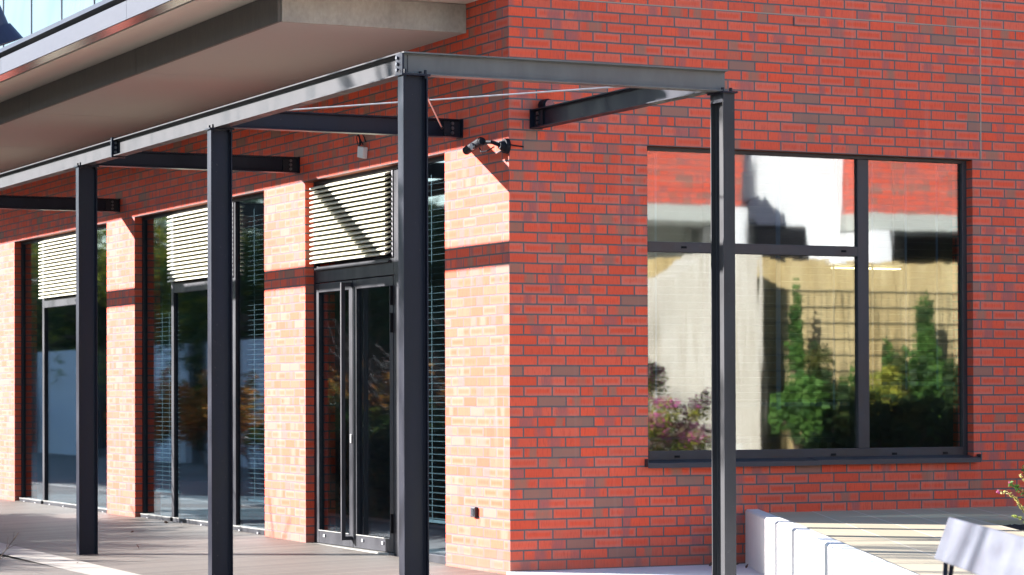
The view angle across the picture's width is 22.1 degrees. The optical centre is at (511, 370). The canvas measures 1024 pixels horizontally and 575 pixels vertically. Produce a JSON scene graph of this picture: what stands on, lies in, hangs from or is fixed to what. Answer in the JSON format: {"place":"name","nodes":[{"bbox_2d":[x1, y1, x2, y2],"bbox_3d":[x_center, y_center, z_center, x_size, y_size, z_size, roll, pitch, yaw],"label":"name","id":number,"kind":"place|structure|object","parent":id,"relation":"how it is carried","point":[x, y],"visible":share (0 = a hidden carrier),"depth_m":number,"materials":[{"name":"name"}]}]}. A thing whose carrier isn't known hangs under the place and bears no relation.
{"place":"outdoors","nodes":[
{"label":"outdoors","id":0,"kind":"place"},
{"bbox_2d":[0,6,22,45],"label":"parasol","id":1,"kind":"object","parent":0,"point":[9,33],"visible":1,"depth_m":14.78,"materials":[{"name":"blue fabric"}]},
{"bbox_2d":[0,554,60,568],"bbox_3d":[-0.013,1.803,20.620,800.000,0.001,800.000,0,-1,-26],"label":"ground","id":2,"kind":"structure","parent":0,"point":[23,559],"depth_m":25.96,"materials":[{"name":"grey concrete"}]},
{"bbox_2d":[0,556,87,574],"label":"plaza","id":3,"kind":"structure","parent":0,"point":[10,566],"depth_m":22.32,"materials":[{"name":"beige concrete"}]},
{"bbox_2d":[0,532,18,558],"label":"dry twig","id":4,"kind":"object","parent":3,"relation":"on","point":[9,545],"visible":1,"depth_m":20.22,"materials":[{"name":"grey plant"}]},
{"bbox_2d":[0,543,139,574],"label":"kerb strip","id":5,"kind":"object","parent":3,"relation":"on","point":[55,560],"visible":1,"depth_m":23.10,"materials":[{"name":"concrete"}]},
{"bbox_2d":[0,499,506,574],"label":"deck","id":6,"kind":"structure","parent":0,"point":[173,548],"depth_m":24.23,"materials":[{"name":"beige concrete"}]},
{"bbox_2d":[0,51,737,574],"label":"steel canopy","id":7,"kind":"object","parent":6,"relation":"on","point":[412,127],"visible":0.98,"depth_m":18.79,"materials":[{"name":"metal"}]},
{"bbox_2d":[538,99,553,107],"bbox_3d":[0.324,-2.098,20.622,0.109,0.109,0.322,0,-1,-26],"label":"beam spotlight","id":8,"kind":"object","parent":7,"relation":"on","point":[544,102],"visible":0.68,"depth_m":20.68,"materials":[{"name":"black plastic"}]},
{"bbox_2d":[507,563,761,574],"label":"pavement","id":9,"kind":"structure","parent":0,"point":[741,569],"depth_m":20.61,"materials":[{"name":"concrete"}]},
{"bbox_2d":[0,0,1023,573],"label":"brick building","id":10,"kind":"structure","parent":9,"relation":"on","point":[570,310],"depth_m":22.76,"materials":[{"name":"brick"}]},
{"bbox_2d":[20,225,106,512],"bbox_3d":[-5.517,0.024,32.317,0.113,3.446,4.120,0,-1,-26],"label":"window","id":11,"kind":"structure","parent":10,"relation":"in","point":[58,273],"depth_m":33.15,"materials":[{"name":"black glass"}]},
{"bbox_2d":[140,192,264,534],"bbox_3d":[-3.223,-0.026,27.612,0.192,3.446,4.210,0,-1,-26],"label":"window","id":12,"kind":"structure","parent":10,"relation":"in","point":[189,273],"depth_m":28.10,"materials":[{"name":"black glass"}]},
{"bbox_2d":[356,134,367,158],"bbox_3d":[-1.333,-2.013,23.322,0.051,0.260,0.188,0,-1,-26],"label":"junction box","id":13,"kind":"object","parent":10,"relation":"attached to","point":[362,151],"visible":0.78,"depth_m":23.28,"materials":[{"name":"white plastic"}]},
{"bbox_2d":[309,155,445,563],"bbox_3d":[-1.163,-0.073,23.248,0.186,3.446,3.220,0,-1,-27],"label":"entrance door","id":14,"kind":"structure","parent":10,"relation":"in","point":[355,215],"depth_m":23.75,"materials":[{"name":"metal"}]},
{"bbox_2d":[470,507,477,517],"bbox_3d":[-0.310,1.142,21.200,0.034,0.085,0.090,0,-1,-26],"label":"wall socket","id":15,"kind":"object","parent":10,"relation":"attached to","point":[474,512],"depth_m":21.17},
{"bbox_2d":[462,137,523,154],"bbox_3d":[-0.194,-1.778,20.773,0.564,0.140,0.205,-1,-1,36],"label":"security camera","id":16,"kind":"object","parent":10,"relation":"attached to","point":[504,145],"visible":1,"depth_m":20.68,"materials":[{"name":"black plastic"}]},
{"bbox_2d":[648,436,834,450],"bbox_3d":[1.730,1.105,22.541,1.800,1.060,1.050,0,-1,-26],"label":"desk","id":17,"kind":"object","parent":10,"relation":"on","point":[654,442],"visible":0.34,"depth_m":22.22,"materials":[{"name":"white paint"}]},
{"bbox_2d":[645,147,980,467],"bbox_3d":[2.492,-0.516,21.942,3.249,2.606,0.300,0,-1,-26],"label":"window","id":18,"kind":"structure","parent":10,"relation":"in","point":[862,453],"depth_m":22.15,"materials":[{"name":"black glass"}]},
{"bbox_2d":[829,159,902,269],"bbox_3d":[3.234,-1.504,23.981,0.750,1.146,0.080,0,-1,-26],"label":"ceiling lamp","id":19,"kind":"object","parent":10,"relation":"hanging from","point":[851,264],"visible":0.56,"depth_m":24.01,"materials":[{"name":"white plastic"}]},
{"bbox_2d":[769,506,1023,574],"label":"terrace","id":20,"kind":"structure","parent":0,"point":[908,539],"depth_m":19.19,"materials":[{"name":"white concrete"}]},
{"bbox_2d":[934,517,1023,574],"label":"bench","id":21,"kind":"object","parent":20,"relation":"on","point":[977,549],"visible":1,"depth_m":9.07,"materials":[{"name":"metal"}]},
{"bbox_2d":[1002,524,1023,530],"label":"planting soil","id":22,"kind":"structure","parent":20,"relation":"in","point":[1017,527],"depth_m":19.92,"materials":[{"name":"brown soil"}]},
{"bbox_2d":[996,465,1023,522],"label":"flowering shrub","id":23,"kind":"object","parent":22,"relation":"on","point":[1016,487],"visible":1,"depth_m":18.51,"materials":[{"name":"green plant"}]},
{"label":"forecourt","id":24,"kind":"structure","parent":0,"visible":0},
{"bbox_2d":[745,509,917,574],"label":"retaining wall","id":25,"kind":"structure","parent":24,"relation":"on","point":[775,545],"depth_m":17.88,"materials":[{"name":"white concrete"}]}
]}

